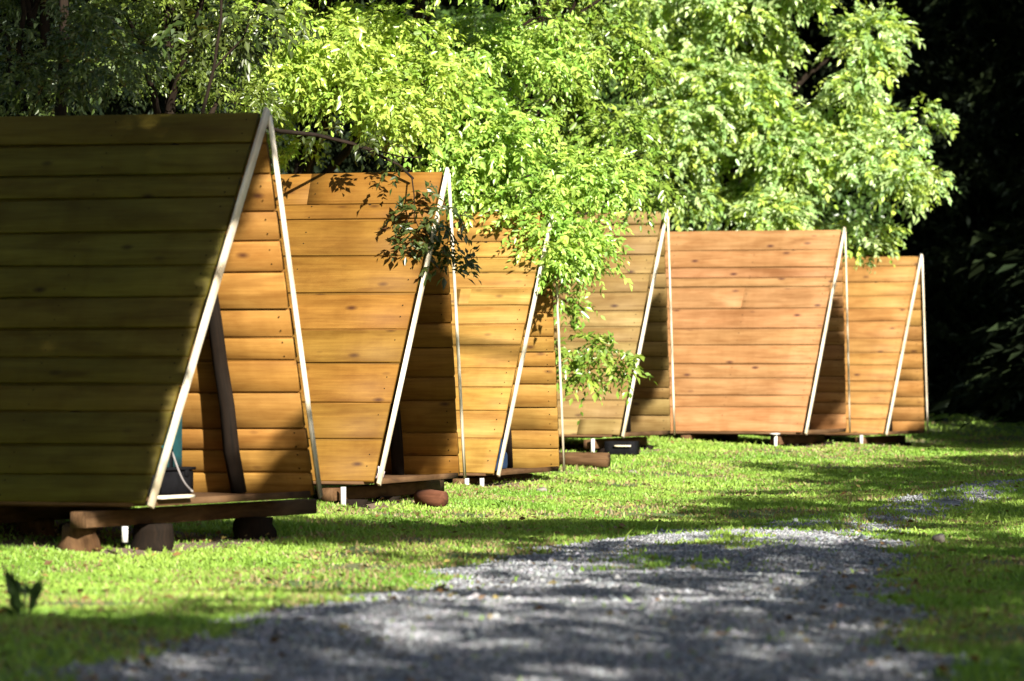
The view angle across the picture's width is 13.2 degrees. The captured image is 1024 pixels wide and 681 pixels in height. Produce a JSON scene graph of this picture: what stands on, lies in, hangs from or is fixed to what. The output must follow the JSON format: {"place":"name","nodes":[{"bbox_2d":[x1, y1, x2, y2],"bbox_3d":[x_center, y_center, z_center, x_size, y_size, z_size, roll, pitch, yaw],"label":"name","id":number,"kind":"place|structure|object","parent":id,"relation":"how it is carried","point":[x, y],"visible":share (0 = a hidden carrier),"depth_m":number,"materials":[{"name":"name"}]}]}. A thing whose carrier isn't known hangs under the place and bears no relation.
{"place":"outdoors","nodes":[
{"label":"outdoors","id":0,"kind":"place"},
{"bbox_2d":[60,521,69,527],"bbox_3d":[-3.252,1.361,32.391,0.122,0.076,0.091,0,0,-12],"label":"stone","id":1,"kind":"object","parent":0,"point":[66,523],"visible":0.34,"depth_m":32.36,"materials":[{"name":"black stone"}]},
{"bbox_2d":[375,466,384,478],"bbox_3d":[-1.194,1.140,38.291,0.190,0.140,0.256,0,0,0],"label":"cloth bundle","id":2,"kind":"object","parent":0,"point":[377,472],"visible":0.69,"depth_m":38.19,"materials":[{"name":"white fabric"}]},
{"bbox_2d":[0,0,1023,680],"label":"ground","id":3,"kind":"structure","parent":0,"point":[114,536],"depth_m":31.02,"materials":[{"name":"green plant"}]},
{"bbox_2d":[0,563,44,616],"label":"weed","id":4,"kind":"object","parent":3,"relation":"on","point":[15,589],"visible":0.95,"depth_m":21.16,"materials":[{"name":"green plant"}]},
{"bbox_2d":[0,0,140,116],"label":"forest tree","id":5,"kind":"object","parent":3,"relation":"on","point":[109,111],"visible":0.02,"depth_m":47.46,"materials":[{"name":"green plant"}]},
{"bbox_2d":[0,0,147,116],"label":"forest tree","id":6,"kind":"object","parent":3,"relation":"on","point":[103,35],"depth_m":54.61,"materials":[{"name":"green plant"}]},
{"bbox_2d":[0,0,180,116],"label":"dark tree","id":7,"kind":"object","parent":3,"relation":"on","point":[44,81],"visible":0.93,"depth_m":35.17,"materials":[{"name":"green plant"}]},
{"bbox_2d":[0,107,322,551],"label":"frame cabin","id":8,"kind":"object","parent":3,"relation":"on","point":[143,291],"visible":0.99,"depth_m":31.07,"materials":[{"name":"brown wood"}]},
{"bbox_2d":[148,467,195,494],"bbox_3d":[-2.658,1.007,31.760,0.530,0.193,0.650,0,0,24],"label":"chest","id":9,"kind":"object","parent":8,"relation":"on","point":[172,483],"visible":0.4,"depth_m":31.70,"materials":[{"name":"black plastic"}]},
{"bbox_2d":[157,412,181,467],"bbox_3d":[-2.650,0.707,31.781,0.410,0.412,0.500,0,0,24],"label":"folded mat","id":10,"kind":"object","parent":9,"relation":"on","point":[176,449],"visible":0.06,"depth_m":31.84,"materials":[{"name":"teal fabric"}]},
{"bbox_2d":[171,452,192,491],"bbox_3d":[-2.315,0.921,31.015,0.016,0.274,0.643,0,0,-17],"label":"cord","id":11,"kind":"object","parent":8,"relation":"hanging from","point":[181,477],"visible":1,"depth_m":31.07,"materials":[{"name":"white"}]},
{"bbox_2d":[119,2,226,114],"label":"forest tree","id":12,"kind":"object","parent":3,"relation":"on","point":[145,98],"depth_m":81.02,"materials":[{"name":"green plant"}]},
{"bbox_2d":[69,0,291,129],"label":"dark tree","id":13,"kind":"object","parent":3,"relation":"on","point":[169,9],"visible":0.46,"depth_m":41.98,"materials":[{"name":"green plant"}]},
{"bbox_2d":[69,0,298,173],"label":"forest tree","id":14,"kind":"object","parent":3,"relation":"on","point":[196,109],"visible":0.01,"depth_m":61.34,"materials":[{"name":"green plant"}]},
{"bbox_2d":[55,0,481,289],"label":"leafy tree","id":15,"kind":"object","parent":3,"relation":"on","point":[246,54],"visible":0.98,"depth_m":36.58,"materials":[{"name":"green plant"}]},
{"bbox_2d":[178,0,442,173],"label":"forest tree","id":16,"kind":"object","parent":3,"relation":"on","point":[347,165],"visible":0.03,"depth_m":65.55,"materials":[{"name":"green plant"}]},
{"bbox_2d":[207,0,486,173],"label":"leafy tree","id":17,"kind":"object","parent":3,"relation":"on","point":[335,71],"visible":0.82,"depth_m":43.84,"materials":[{"name":"green plant"}]},
{"bbox_2d":[272,167,465,507],"bbox_3d":[-2.179,-0.026,39.730,3.493,3.000,3.224,0,0,16],"label":"frame cabin","id":18,"kind":"object","parent":3,"relation":"on","point":[376,330],"visible":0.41,"depth_m":38.91,"materials":[{"name":"brown wood"}]},
{"bbox_2d":[315,0,523,211],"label":"forest tree","id":19,"kind":"object","parent":3,"relation":"on","point":[452,3],"visible":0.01,"depth_m":83.38,"materials":[{"name":"green plant"}]},
{"bbox_2d":[414,489,448,506],"bbox_3d":[-0.705,1.376,38.591,0.285,0.151,0.148,0,-1,38],"label":"log","id":20,"kind":"object","parent":3,"relation":"on","point":[434,498],"visible":1,"depth_m":38.53,"materials":[{"name":"brown wood"}]},
{"bbox_2d":[447,208,564,486],"bbox_3d":[-1.250,0.081,46.654,3.493,2.930,2.749,0,0,16],"label":"frame cabin","id":21,"kind":"object","parent":3,"relation":"on","point":[507,354],"visible":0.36,"depth_m":46.00,"materials":[{"name":"brown wood"}]},
{"bbox_2d":[495,439,507,470],"bbox_3d":[-0.165,1.139,45.495,0.209,0.430,0.258,0,0,16],"label":"bag","id":22,"kind":"object","parent":21,"relation":"in","point":[505,463],"visible":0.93,"depth_m":45.44,"materials":[{"name":"blue fabric"}]},
{"bbox_2d":[372,0,656,302],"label":"leafy tree","id":23,"kind":"object","parent":3,"relation":"on","point":[496,153],"visible":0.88,"depth_m":46.60,"materials":[{"name":"green plant"}]},
{"bbox_2d":[440,0,669,220],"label":"forest tree","id":24,"kind":"object","parent":3,"relation":"on","point":[498,6],"depth_m":87.90,"materials":[{"name":"green plant"}]},
{"bbox_2d":[559,452,610,466],"bbox_3d":[0.798,1.362,50.487,0.637,0.177,0.181,0,0,19],"label":"log","id":25,"kind":"object","parent":3,"relation":"on","point":[595,459],"visible":0.79,"depth_m":50.41,"materials":[{"name":"brown wood"}]},
{"bbox_2d":[510,0,693,424],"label":"leafy tree","id":26,"kind":"object","parent":3,"relation":"on","point":[596,129],"visible":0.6,"depth_m":50.07,"materials":[{"name":"green plant"}]},
{"bbox_2d":[552,209,675,452],"bbox_3d":[0.228,-0.101,54.531,3.493,3.012,2.709,0,0,16],"label":"frame cabin","id":27,"kind":"object","parent":3,"relation":"on","point":[636,320],"visible":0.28,"depth_m":53.82,"materials":[{"name":"brown wood"}]},
{"bbox_2d":[605,441,638,454],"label":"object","id":28,"kind":"object","parent":3,"relation":"on","point":[621,447],"visible":0.97,"depth_m":52.48,"materials":[{"name":"black plastic"}]},
{"bbox_2d":[378,0,900,254],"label":"leafy tree","id":29,"kind":"object","parent":3,"relation":"on","point":[614,100],"visible":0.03,"depth_m":73.16,"materials":[{"name":"green plant"}]},
{"bbox_2d":[261,0,1017,300],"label":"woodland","id":30,"kind":"object","parent":3,"relation":"on","point":[447,3],"depth_m":96.30,"materials":[{"name":"green plant"}]},
{"bbox_2d":[684,8,711,230],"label":"tall tree","id":31,"kind":"object","parent":3,"relation":"on","point":[711,112],"depth_m":78.15,"materials":[{"name":"green plant"}]},
{"bbox_2d":[594,0,822,231],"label":"forest tree","id":32,"kind":"object","parent":3,"relation":"on","point":[787,81],"depth_m":85.87,"materials":[{"name":"green plant"}]},
{"bbox_2d":[513,0,961,435],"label":"leafy tree","id":33,"kind":"object","parent":3,"relation":"on","point":[812,156],"visible":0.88,"depth_m":63.83,"materials":[{"name":"green plant"}]},
{"bbox_2d":[665,227,850,446],"bbox_3d":[2.818,-0.031,60.033,3.493,2.989,2.755,0,0,17],"label":"frame cabin","id":34,"kind":"object","parent":3,"relation":"on","point":[758,332],"visible":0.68,"depth_m":59.39,"materials":[{"name":"brown wood"}]},
{"bbox_2d":[784,254,928,445],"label":"frame cabin","id":35,"kind":"object","parent":3,"relation":"on","point":[885,356],"visible":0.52,"depth_m":67.92,"materials":[{"name":"brown wood"}]},
{"bbox_2d":[739,0,984,410],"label":"forest tree","id":36,"kind":"object","parent":3,"relation":"on","point":[812,55],"visible":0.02,"depth_m":87.04,"materials":[{"name":"green plant"}]},
{"bbox_2d":[791,0,1023,414],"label":"forest tree","id":37,"kind":"object","parent":3,"relation":"on","point":[912,8],"visible":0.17,"depth_m":82.88,"materials":[{"name":"leaf"},{"name":"bark"}]},
{"bbox_2d":[932,533,944,542],"bbox_3d":[3.057,1.415,31.595,0.097,0.072,0.124,0,-1,31],"label":"stone","id":38,"kind":"object","parent":3,"relation":"on","point":[938,537],"visible":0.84,"depth_m":31.55,"materials":[{"name":"grey stone"}]},
{"bbox_2d":[866,1,1023,412],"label":"forest tree","id":39,"kind":"object","parent":3,"relation":"on","point":[956,73],"visible":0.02,"depth_m":89.95,"materials":[{"name":"green plant"}]},
{"bbox_2d":[873,0,1023,417],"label":"forest tree","id":40,"kind":"object","parent":3,"relation":"on","point":[950,159],"visible":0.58,"depth_m":79.76,"materials":[{"name":"green plant"}]},
{"bbox_2d":[925,218,1023,424],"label":"forest tree","id":41,"kind":"object","parent":3,"relation":"on","point":[974,396],"visible":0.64,"depth_m":75.47,"materials":[{"name":"green plant"}]},
{"bbox_2d":[944,72,1023,421],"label":"forest tree","id":42,"kind":"object","parent":3,"relation":"on","point":[980,339],"visible":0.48,"depth_m":77.58,"materials":[{"name":"green plant"}]},
{"bbox_2d":[953,244,1023,432],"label":"forest tree","id":43,"kind":"object","parent":3,"relation":"on","point":[978,267],"visible":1,"depth_m":71.08,"materials":[{"name":"green plant"}]},
{"bbox_2d":[983,227,1017,337],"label":"forest tree","id":44,"kind":"object","parent":3,"relation":"on","point":[1014,290],"visible":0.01,"depth_m":86.63,"materials":[{"name":"green plant"}]},
{"bbox_2d":[24,478,1023,680],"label":"gravel path","id":45,"kind":"structure","parent":0,"point":[403,678],"depth_m":20.02,"materials":[{"name":"grey gravel"}]},
{"bbox_2d":[0,435,1023,680],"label":"fallen leaves","id":46,"kind":"object","parent":45,"relation":"on","point":[944,667],"visible":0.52,"depth_m":23.86,"materials":[{"name":"plant"}]}
]}

